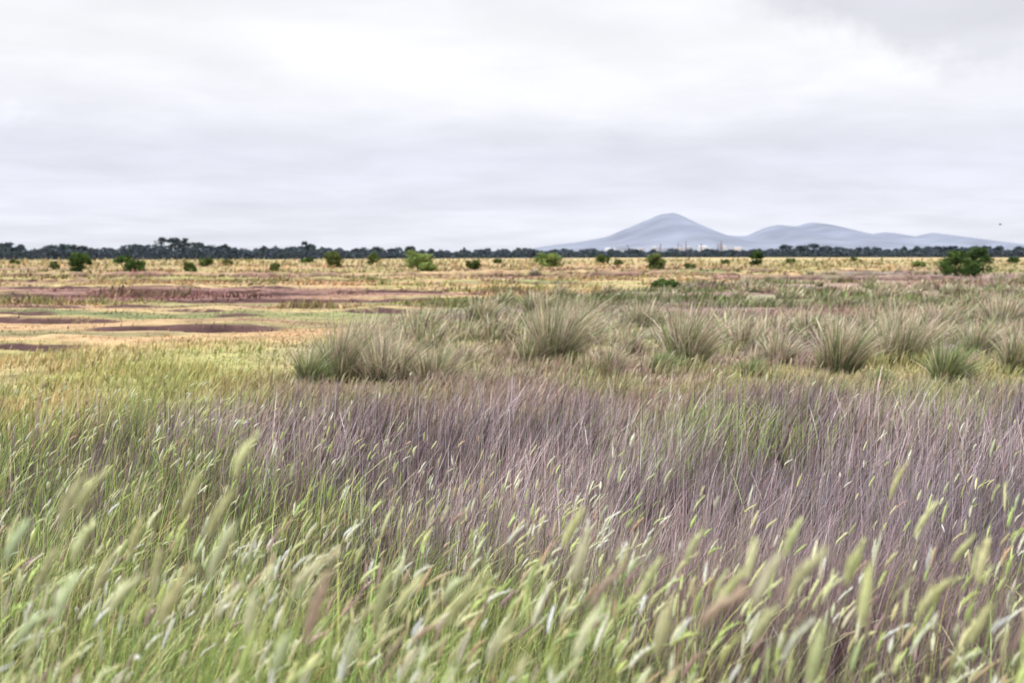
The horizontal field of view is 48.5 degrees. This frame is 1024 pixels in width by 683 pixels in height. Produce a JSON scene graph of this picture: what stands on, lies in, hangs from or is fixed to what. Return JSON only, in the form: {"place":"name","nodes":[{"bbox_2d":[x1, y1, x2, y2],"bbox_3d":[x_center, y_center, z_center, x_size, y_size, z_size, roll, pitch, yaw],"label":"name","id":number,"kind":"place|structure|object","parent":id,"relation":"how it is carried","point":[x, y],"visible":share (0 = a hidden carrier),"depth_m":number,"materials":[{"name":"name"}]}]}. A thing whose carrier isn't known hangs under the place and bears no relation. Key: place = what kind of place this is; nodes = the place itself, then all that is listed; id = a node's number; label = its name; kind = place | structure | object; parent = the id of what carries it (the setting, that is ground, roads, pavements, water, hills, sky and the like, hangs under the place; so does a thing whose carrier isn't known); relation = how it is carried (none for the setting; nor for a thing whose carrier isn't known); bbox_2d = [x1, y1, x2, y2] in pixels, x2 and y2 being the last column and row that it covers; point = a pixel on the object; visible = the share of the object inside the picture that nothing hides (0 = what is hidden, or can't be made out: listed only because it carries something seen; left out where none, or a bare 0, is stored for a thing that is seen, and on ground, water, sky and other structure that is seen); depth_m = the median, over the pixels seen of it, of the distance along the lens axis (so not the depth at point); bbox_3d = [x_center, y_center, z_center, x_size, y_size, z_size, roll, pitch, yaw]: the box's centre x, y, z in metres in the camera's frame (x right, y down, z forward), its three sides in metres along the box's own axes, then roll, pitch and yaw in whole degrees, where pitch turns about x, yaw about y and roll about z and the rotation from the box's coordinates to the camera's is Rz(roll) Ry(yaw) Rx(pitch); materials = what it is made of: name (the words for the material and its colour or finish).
{"place":"outdoors","nodes":[
{"label":"outdoors","id":0,"kind":"place"},
{"bbox_2d":[286,338,347,384],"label":"tussock grass","id":1,"kind":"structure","parent":0,"point":[310,367],"depth_m":18.12,"materials":[{"name":"green plant"}]},
{"bbox_2d":[296,306,409,382],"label":"tussock grass","id":2,"kind":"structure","parent":0,"point":[343,350],"depth_m":18.54,"materials":[{"name":"green plant"}]},
{"bbox_2d":[317,309,427,353],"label":"tussock grass","id":3,"kind":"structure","parent":0,"point":[375,332],"depth_m":22.05,"materials":[{"name":"plant"}]},
{"bbox_2d":[348,314,452,386],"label":"tussock grass","id":4,"kind":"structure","parent":0,"point":[377,367],"depth_m":18.20,"materials":[{"name":"plant"}]},
{"bbox_2d":[402,330,486,386],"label":"tussock grass","id":5,"kind":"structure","parent":0,"point":[440,359],"depth_m":18.08,"materials":[{"name":"plant"}]},
{"bbox_2d":[443,334,495,367],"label":"tussock grass","id":6,"kind":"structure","parent":0,"point":[475,355],"depth_m":21.23,"materials":[{"name":"beige plant"}]},
{"bbox_2d":[463,363,506,387],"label":"tussock grass","id":7,"kind":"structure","parent":0,"point":[483,373],"depth_m":17.81,"materials":[{"name":"beige plant"}]},
{"bbox_2d":[463,291,508,321],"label":"tussock grass","id":8,"kind":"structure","parent":0,"point":[487,307],"depth_m":35.72,"materials":[{"name":"plant"}]},
{"bbox_2d":[0,292,1023,444],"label":"meadow grass","id":9,"kind":"structure","parent":0,"point":[187,370],"depth_m":17.96,"materials":[{"name":"plant"}]},
{"bbox_2d":[0,257,1023,682],"bbox_3d":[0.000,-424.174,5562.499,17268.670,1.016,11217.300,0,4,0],"label":"ground","id":10,"kind":"structure","parent":0,"point":[174,327],"depth_m":34.22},
{"bbox_2d":[8,259,21,263],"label":"shrub","id":11,"kind":"object","parent":10,"relation":"on","point":[13,261],"visible":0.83,"depth_m":242.50,"materials":[{"name":"green plant"}]},
{"bbox_2d":[49,261,59,269],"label":"shrub","id":12,"kind":"object","parent":10,"relation":"on","point":[53,265],"visible":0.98,"depth_m":158.27,"materials":[{"name":"green plant"}]},
{"bbox_2d":[67,252,92,272],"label":"shrub","id":13,"kind":"object","parent":10,"relation":"on","point":[78,260],"visible":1,"depth_m":129.53,"materials":[{"name":"green plant"}]},
{"bbox_2d":[112,255,131,263],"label":"shrub","id":14,"kind":"object","parent":10,"relation":"on","point":[122,259],"visible":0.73,"depth_m":241.96,"materials":[{"name":"green plant"}]},
{"bbox_2d":[122,258,146,271],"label":"shrub","id":15,"kind":"object","parent":10,"relation":"on","point":[130,264],"visible":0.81,"depth_m":125.15,"materials":[{"name":"green plant"}]},
{"bbox_2d":[183,262,197,271],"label":"shrub","id":16,"kind":"object","parent":10,"relation":"on","point":[189,267],"visible":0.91,"depth_m":117.50,"materials":[{"name":"green plant"}]},
{"bbox_2d":[198,257,213,266],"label":"shrub","id":17,"kind":"object","parent":10,"relation":"on","point":[207,262],"visible":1,"depth_m":191.58,"materials":[{"name":"green plant"}]},
{"bbox_2d":[222,259,233,265],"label":"shrub","id":18,"kind":"object","parent":10,"relation":"on","point":[229,261],"visible":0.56,"depth_m":214.18,"materials":[{"name":"green plant"}]},
{"bbox_2d":[269,263,280,271],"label":"shrub","id":19,"kind":"object","parent":10,"relation":"on","point":[274,266],"visible":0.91,"depth_m":134.84,"materials":[{"name":"green plant"}]},
{"bbox_2d":[298,257,313,262],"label":"shrub","id":20,"kind":"object","parent":10,"relation":"on","point":[308,259],"visible":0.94,"depth_m":279.55,"materials":[{"name":"green plant"}]},
{"bbox_2d":[324,250,342,266],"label":"shrub","id":21,"kind":"object","parent":10,"relation":"on","point":[332,258],"visible":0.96,"depth_m":181.72,"materials":[{"name":"green plant"}]},
{"bbox_2d":[366,252,379,264],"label":"shrub","id":22,"kind":"object","parent":10,"relation":"on","point":[373,257],"visible":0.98,"depth_m":214.23,"materials":[{"name":"green plant"}]},
{"bbox_2d":[404,248,434,269],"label":"shrub","id":23,"kind":"object","parent":10,"relation":"on","point":[415,258],"visible":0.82,"depth_m":145.03,"materials":[{"name":"green plant"}]},
{"bbox_2d":[418,262,438,271],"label":"shrub","id":24,"kind":"object","parent":10,"relation":"on","point":[428,266],"visible":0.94,"depth_m":129.82,"materials":[{"name":"green plant"}]},
{"bbox_2d":[465,259,481,269],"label":"shrub","id":25,"kind":"object","parent":10,"relation":"on","point":[474,265],"visible":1,"depth_m":158.23,"materials":[{"name":"green plant"}]},
{"bbox_2d":[493,258,502,262],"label":"shrub","id":26,"kind":"object","parent":10,"relation":"on","point":[499,260],"visible":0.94,"depth_m":260.11,"materials":[{"name":"green plant"}]},
{"bbox_2d":[0,349,1023,682],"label":"grass","id":27,"kind":"structure","parent":10,"relation":"on","point":[674,525],"depth_m":8.06,"materials":[{"name":"purple plant"}]},
{"bbox_2d":[0,349,1023,682],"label":"green grass","id":28,"kind":"structure","parent":10,"relation":"on","point":[214,665],"depth_m":5.02,"materials":[{"name":"green plant"}]},
{"bbox_2d":[0,340,1023,682],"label":"grass seed heads","id":29,"kind":"object","parent":28,"relation":"attached to","point":[594,622],"depth_m":2.71,"materials":[{"name":"plant"}]},
{"bbox_2d":[0,257,1023,308],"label":"marsh vegetation","id":30,"kind":"object","parent":10,"relation":"on","point":[706,286],"visible":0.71,"depth_m":78.98,"materials":[{"name":"beige plant"}]},
{"bbox_2d":[0,236,1023,259],"bbox_3d":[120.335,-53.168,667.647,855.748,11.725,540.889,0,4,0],"label":"distant tree line","id":31,"kind":"object","parent":10,"relation":"on","point":[8,251],"visible":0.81,"depth_m":535.44,"materials":[{"name":"green plant"}]},
{"bbox_2d":[533,252,561,266],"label":"shrub","id":32,"kind":"object","parent":10,"relation":"on","point":[552,259],"visible":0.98,"depth_m":191.03,"materials":[{"name":"green plant"}]},
{"bbox_2d":[562,302,627,341],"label":"tussock grass","id":33,"kind":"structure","parent":10,"relation":"on","point":[599,324],"depth_m":27.04,"materials":[{"name":"green plant"}]},
{"bbox_2d":[457,241,741,251],"bbox_3d":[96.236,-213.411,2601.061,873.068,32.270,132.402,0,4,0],"label":"factory","id":34,"kind":"structure","parent":10,"relation":"on","point":[720,247],"depth_m":2587.79,"materials":[{"name":"paint"}]},
{"bbox_2d":[595,253,609,263],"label":"shrub","id":35,"kind":"object","parent":10,"relation":"on","point":[602,258],"visible":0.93,"depth_m":242.85,"materials":[{"name":"green plant"}]},
{"bbox_2d":[613,259,622,264],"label":"shrub","id":36,"kind":"object","parent":10,"relation":"on","point":[617,261],"visible":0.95,"depth_m":214.21,"materials":[{"name":"green plant"}]},
{"bbox_2d":[611,295,677,327],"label":"tussock grass","id":37,"kind":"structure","parent":10,"relation":"on","point":[632,317],"depth_m":33.11,"materials":[{"name":"plant"}]},
{"bbox_2d":[646,253,666,269],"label":"shrub","id":38,"kind":"object","parent":10,"relation":"on","point":[654,260],"visible":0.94,"depth_m":151.40,"materials":[{"name":"green plant"}]},
{"bbox_2d":[650,278,680,287],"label":"shrub","id":39,"kind":"object","parent":10,"relation":"on","point":[671,282],"visible":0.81,"depth_m":71.30,"materials":[{"name":"green plant"}]},
{"bbox_2d":[683,263,695,268],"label":"shrub","id":40,"kind":"object","parent":10,"relation":"on","point":[687,265],"visible":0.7,"depth_m":151.80,"materials":[{"name":"green plant"}]},
{"bbox_2d":[720,259,730,263],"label":"shrub","id":41,"kind":"object","parent":10,"relation":"on","point":[726,261],"visible":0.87,"depth_m":242.61,"materials":[{"name":"green plant"}]},
{"bbox_2d":[707,308,771,344],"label":"tussock grass","id":42,"kind":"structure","parent":10,"relation":"on","point":[733,329],"depth_m":26.10,"materials":[{"name":"plant"}]},
{"bbox_2d":[748,250,763,265],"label":"shrub","id":43,"kind":"object","parent":10,"relation":"on","point":[756,255],"visible":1,"depth_m":214.01,"materials":[{"name":"green plant"}]},
{"bbox_2d":[786,258,795,263],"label":"shrub","id":44,"kind":"object","parent":10,"relation":"on","point":[790,259],"visible":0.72,"depth_m":259.90,"materials":[{"name":"green plant"}]},
{"bbox_2d":[788,303,843,338],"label":"tussock grass","id":45,"kind":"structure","parent":10,"relation":"on","point":[807,324],"depth_m":28.12,"materials":[{"name":"plant"}]},
{"bbox_2d":[850,257,861,261],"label":"shrub","id":46,"kind":"object","parent":10,"relation":"on","point":[853,259],"visible":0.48,"depth_m":303.41,"materials":[{"name":"green plant"}]},
{"bbox_2d":[912,261,926,266],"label":"shrub","id":47,"kind":"object","parent":10,"relation":"on","point":[921,263],"visible":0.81,"depth_m":191.24,"materials":[{"name":"green plant"}]},
{"bbox_2d":[935,249,969,275],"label":"shrub","id":48,"kind":"object","parent":10,"relation":"on","point":[951,262],"visible":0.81,"depth_m":110.30,"materials":[{"name":"green plant"}]},
{"bbox_2d":[959,246,993,275],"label":"shrub","id":49,"kind":"object","parent":10,"relation":"on","point":[973,268],"visible":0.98,"depth_m":107.04,"materials":[{"name":"green plant"}]},
{"bbox_2d":[1007,256,1019,263],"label":"shrub","id":50,"kind":"object","parent":10,"relation":"on","point":[1015,259],"visible":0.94,"depth_m":259.34,"materials":[{"name":"green plant"}]},
{"bbox_2d":[0,0,1023,252],"label":"sky","id":51,"kind":"structure","parent":0,"point":[450,125],"materials":[{"name":"white"}]},
{"bbox_2d":[502,363,544,385],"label":"tussock grass","id":52,"kind":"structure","parent":0,"point":[516,372],"depth_m":18.17,"materials":[{"name":"beige plant"}]},
{"bbox_2d":[517,288,560,312],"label":"tussock grass","id":53,"kind":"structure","parent":0,"point":[526,303],"depth_m":41.37,"materials":[{"name":"plant"}]},
{"bbox_2d":[504,273,632,365],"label":"tussock grass","id":54,"kind":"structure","parent":0,"point":[544,332],"depth_m":21.63,"materials":[{"name":"plant"}]},
{"bbox_2d":[575,334,643,376],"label":"tussock grass","id":55,"kind":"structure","parent":0,"point":[608,357],"depth_m":19.66,"materials":[{"name":"beige plant"}]},
{"bbox_2d":[609,327,659,356],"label":"tussock grass","id":56,"kind":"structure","parent":0,"point":[634,349],"depth_m":23.56,"materials":[{"name":"plant"}]},
{"bbox_2d":[643,342,683,373],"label":"tussock grass","id":57,"kind":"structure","parent":0,"point":[662,358],"depth_m":19.92,"materials":[{"name":"green plant"}]},
{"bbox_2d":[639,288,763,366],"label":"tussock grass","id":58,"kind":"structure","parent":0,"point":[692,344],"depth_m":21.14,"materials":[{"name":"plant"}]},
{"bbox_2d":[388,268,1023,351],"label":"tussock field","id":59,"kind":"structure","parent":0,"point":[491,330],"depth_m":29.97,"materials":[{"name":"plant"}]},
{"bbox_2d":[734,355,770,377],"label":"tussock grass","id":60,"kind":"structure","parent":0,"point":[753,365],"depth_m":19.45,"materials":[{"name":"green plant"}]},
{"bbox_2d":[533,213,1023,251],"bbox_3d":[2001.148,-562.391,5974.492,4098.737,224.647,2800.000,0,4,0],"label":"hills","id":61,"kind":"structure","parent":0,"point":[671,230],"depth_m":5277.75,"materials":[{"name":"stone"}]},
{"bbox_2d":[744,325,816,363],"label":"tussock grass","id":62,"kind":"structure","parent":0,"point":[775,347],"depth_m":21.90,"materials":[{"name":"green plant"}]},
{"bbox_2d":[805,305,909,374],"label":"tussock grass","id":63,"kind":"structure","parent":0,"point":[845,353],"depth_m":20.01,"materials":[{"name":"green plant"}]},
{"bbox_2d":[848,299,920,329],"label":"tussock grass","id":64,"kind":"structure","parent":0,"point":[870,315],"depth_m":31.81,"materials":[{"name":"plant"}]},
{"bbox_2d":[864,365,904,385],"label":"tussock grass","id":65,"kind":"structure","parent":0,"point":[878,371],"depth_m":18.16,"materials":[{"name":"green plant"}]},
{"bbox_2d":[862,297,986,362],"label":"tussock grass","id":66,"kind":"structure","parent":0,"point":[917,344],"depth_m":21.86,"materials":[{"name":"plant"}]},
{"bbox_2d":[894,297,980,326],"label":"tussock grass","id":67,"kind":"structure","parent":0,"point":[949,314],"depth_m":33.17,"materials":[{"name":"plant"}]},
{"bbox_2d":[911,327,1006,385],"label":"tussock grass","id":68,"kind":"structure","parent":0,"point":[943,363],"depth_m":18.27,"materials":[{"name":"green plant"}]},
{"bbox_2d":[946,308,1015,353],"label":"tussock grass","id":69,"kind":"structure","parent":0,"point":[980,339],"depth_m":24.01,"materials":[{"name":"green plant"}]},
{"bbox_2d":[957,286,1023,326],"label":"tussock grass","id":70,"kind":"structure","parent":0,"point":[1002,310],"depth_m":33.20,"materials":[{"name":"green plant"}]},
{"bbox_2d":[985,316,1023,373],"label":"tussock grass","id":71,"kind":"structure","parent":0,"point":[1014,354],"depth_m":20.02,"materials":[{"name":"plant"}]}
]}

